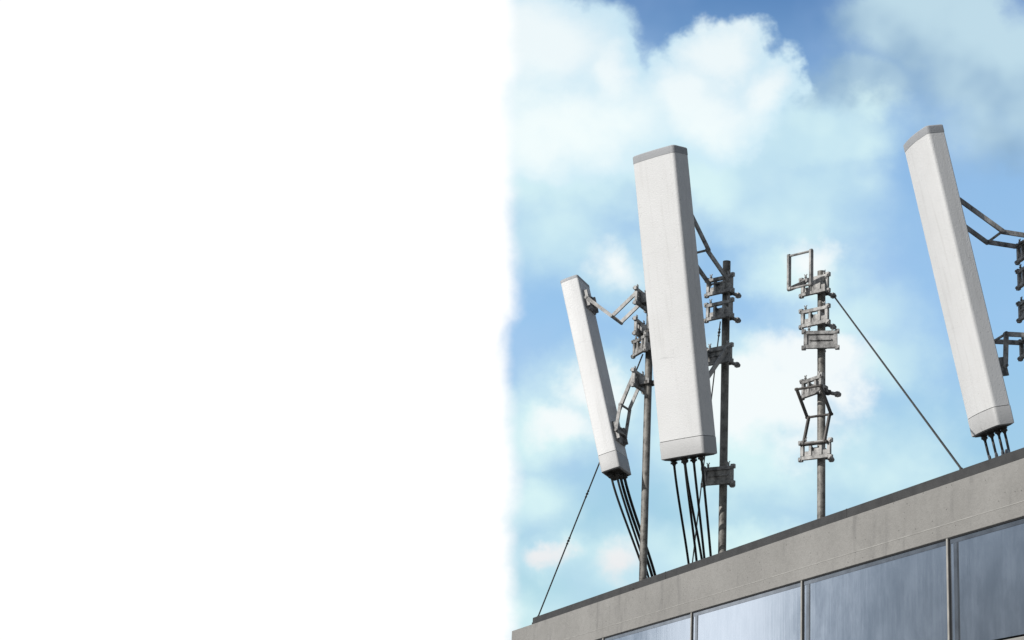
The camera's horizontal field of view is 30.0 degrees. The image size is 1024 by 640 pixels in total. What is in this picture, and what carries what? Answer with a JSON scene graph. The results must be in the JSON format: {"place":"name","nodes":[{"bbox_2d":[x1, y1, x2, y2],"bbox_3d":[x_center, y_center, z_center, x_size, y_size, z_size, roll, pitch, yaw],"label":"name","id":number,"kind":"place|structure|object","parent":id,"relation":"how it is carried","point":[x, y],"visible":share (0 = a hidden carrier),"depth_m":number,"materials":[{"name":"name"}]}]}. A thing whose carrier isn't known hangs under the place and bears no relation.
{"place":"outdoors","nodes":[
{"label":"outdoors","id":0,"kind":"place"},
{"bbox_2d":[0,0,1023,639],"label":"sky","id":1,"kind":"structure","parent":0,"point":[287,351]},
{"label":"ground","id":2,"kind":"structure","parent":0,"visible":0},
{"bbox_2d":[512,447,1023,639],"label":"office building","id":3,"kind":"structure","parent":2,"relation":"on","point":[940,558],"depth_m":10.92,"materials":[{"name":"concrete"}]},
{"bbox_2d":[584,284,653,580],"bbox_3d":[0.931,1.108,16.009,0.745,2.955,0.343,-4,-18,21],"label":"antenna mast","id":4,"kind":"object","parent":3,"relation":"on","point":[642,383],"visible":0.89,"depth_m":16.08,"materials":[{"name":"metal"}]},
{"bbox_2d":[538,354,642,615],"bbox_3d":[0.667,1.442,16.347,0.023,2.198,1.167,17,-22,-40],"label":"guy wire","id":5,"kind":"object","parent":4,"relation":"attached to","point":[569,538],"visible":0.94,"depth_m":16.38,"materials":[{"name":"metal"}]},
{"bbox_2d":[560,275,630,480],"bbox_3d":[0.728,0.491,16.283,0.210,1.873,0.277,-20,-28,18],"label":"panel antenna","id":6,"kind":"object","parent":4,"relation":"attached to","point":[610,442],"visible":0.98,"depth_m":16.18,"materials":[{"name":"white plastic"}]},
{"bbox_2d":[611,478,639,558],"bbox_3d":[1.030,1.925,15.736,0.506,1.232,0.043,8,-17,-17],"label":"antenna cable","id":7,"kind":"object","parent":6,"relation":"attached to","point":[625,520],"visible":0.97,"depth_m":15.76,"materials":[{"name":"black rubber"}]},
{"bbox_2d":[616,478,648,577],"bbox_3d":[1.070,1.939,15.793,0.535,1.242,0.045,12,-19,-29],"label":"antenna cable","id":8,"kind":"object","parent":6,"relation":"attached to","point":[627,512],"visible":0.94,"depth_m":15.79,"materials":[{"name":"black rubber"}]},
{"bbox_2d":[620,478,652,576],"bbox_3d":[1.169,2.095,16.297,0.057,1.245,1.370,-5,-18,24],"label":"antenna cable","id":9,"kind":"object","parent":6,"relation":"attached to","point":[633,519],"visible":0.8,"depth_m":15.97,"materials":[{"name":"black rubber"}]},
{"bbox_2d":[624,479,655,575],"bbox_3d":[1.207,2.120,16.379,0.057,1.248,1.480,-4,-18,23],"label":"antenna cable","id":10,"kind":"object","parent":6,"relation":"attached to","point":[637,521],"visible":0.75,"depth_m":16.00,"materials":[{"name":"black rubber"}]},
{"bbox_2d":[604,613,690,639],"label":"window","id":11,"kind":"structure","parent":3,"relation":"in","point":[675,628],"depth_m":13.58,"materials":[{"name":"blue glass"}]},
{"bbox_2d":[693,214,740,552],"bbox_3d":[1.501,0.668,14.828,0.830,3.176,0.306,18,-22,-41],"label":"antenna mast","id":12,"kind":"object","parent":3,"relation":"on","point":[721,475],"visible":0.89,"depth_m":15.02,"materials":[{"name":"metal"}]},
{"bbox_2d":[633,145,716,465],"bbox_3d":[1.265,-0.111,14.809,0.420,2.460,0.235,-14,-14,41],"label":"panel antenna","id":13,"kind":"object","parent":12,"relation":"attached to","point":[684,407],"visible":1,"depth_m":14.70,"materials":[{"name":"white plastic"}]},
{"bbox_2d":[673,466,689,563],"bbox_3d":[1.364,1.780,14.968,0.028,1.108,1.001,-2,-17,17],"label":"antenna cable","id":14,"kind":"object","parent":13,"relation":"attached to","point":[681,515],"visible":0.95,"depth_m":14.80,"materials":[{"name":"black rubber"}]},
{"bbox_2d":[684,469,697,560],"bbox_3d":[1.419,1.743,14.850,0.028,1.114,0.810,-2,-17,17],"label":"antenna cable","id":15,"kind":"object","parent":13,"relation":"attached to","point":[693,532],"visible":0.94,"depth_m":14.78,"materials":[{"name":"black rubber"}]},
{"bbox_2d":[684,464,702,558],"bbox_3d":[1.443,1.723,14.763,0.026,1.105,0.799,-4,-18,22],"label":"antenna cable","id":16,"kind":"object","parent":13,"relation":"attached to","point":[692,509],"visible":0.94,"depth_m":14.65,"materials":[{"name":"black rubber"}]},
{"bbox_2d":[693,463,705,558],"bbox_3d":[1.468,1.708,14.727,0.027,1.114,0.686,-3,-18,18],"label":"antenna cable","id":17,"kind":"object","parent":13,"relation":"attached to","point":[698,506],"visible":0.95,"depth_m":14.64,"materials":[{"name":"black rubber"}]},
{"bbox_2d":[700,461,711,555],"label":"antenna cable","id":18,"kind":"object","parent":13,"relation":"attached to","point":[706,509],"visible":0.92,"depth_m":14.55,"materials":[{"name":"black rubber"}]},
{"bbox_2d":[692,321,720,561],"bbox_3d":[1.567,1.016,15.433,0.022,1.919,0.663,6,-17,-10],"label":"guy wire","id":19,"kind":"object","parent":12,"relation":"attached to","point":[719,332],"visible":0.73,"depth_m":15.43,"materials":[{"name":"metal"}]},
{"bbox_2d":[691,581,800,639],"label":"window","id":20,"kind":"structure","parent":3,"relation":"in","point":[772,614],"depth_m":12.18,"materials":[{"name":"blue glass"}]},
{"bbox_2d":[787,249,840,518],"bbox_3d":[2.316,0.845,14.585,0.486,2.775,0.332,13,-19,-30],"label":"antenna mast","id":21,"kind":"object","parent":3,"relation":"on","point":[821,339],"visible":0.98,"depth_m":14.73,"materials":[{"name":"metal"}]},
{"bbox_2d":[833,296,962,469],"bbox_3d":[2.475,0.325,12.663,0.019,2.373,4.304,3,-17,1],"label":"guy wire","id":22,"kind":"object","parent":21,"relation":"attached to","point":[916,408],"visible":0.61,"depth_m":11.98,"materials":[{"name":"metal"}]},
{"bbox_2d":[802,539,947,639],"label":"window","id":23,"kind":"structure","parent":3,"relation":"in","point":[902,595],"depth_m":10.66,"materials":[{"name":"blue glass"}]},
{"bbox_2d":[948,516,1023,639],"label":"window","id":24,"kind":"structure","parent":3,"relation":"in","point":[986,565],"depth_m":9.68,"materials":[{"name":"blue glass"}]},
{"bbox_2d":[960,197,1023,367],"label":"antenna mast","id":25,"kind":"object","parent":3,"relation":"on","point":[1005,341],"visible":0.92,"depth_m":14.19,"materials":[{"name":"metal"}]},
{"bbox_2d":[903,124,1013,440],"bbox_3d":[3.329,-0.278,14.126,0.264,2.342,0.423,-6,-14,-15],"label":"panel antenna","id":26,"kind":"object","parent":25,"relation":"attached to","point":[981,370],"visible":1,"depth_m":14.00,"materials":[{"name":"white plastic"}]},
{"bbox_2d":[984,441,990,459],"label":"antenna cable","id":27,"kind":"object","parent":26,"relation":"attached to","point":[987,450],"visible":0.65,"depth_m":13.91,"materials":[{"name":"black rubber"}]},
{"bbox_2d":[991,438,997,456],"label":"antenna cable","id":28,"kind":"object","parent":26,"relation":"attached to","point":[994,448],"visible":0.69,"depth_m":13.83,"materials":[{"name":"black rubber"}]},
{"bbox_2d":[998,435,1004,454],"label":"antenna cable","id":29,"kind":"object","parent":26,"relation":"attached to","point":[1001,445],"visible":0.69,"depth_m":13.73,"materials":[{"name":"black rubber"}]},
{"bbox_2d":[1004,433,1009,453],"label":"antenna cable","id":30,"kind":"object","parent":26,"relation":"attached to","point":[1007,450],"visible":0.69,"depth_m":13.68,"materials":[{"name":"black rubber"}]}
]}

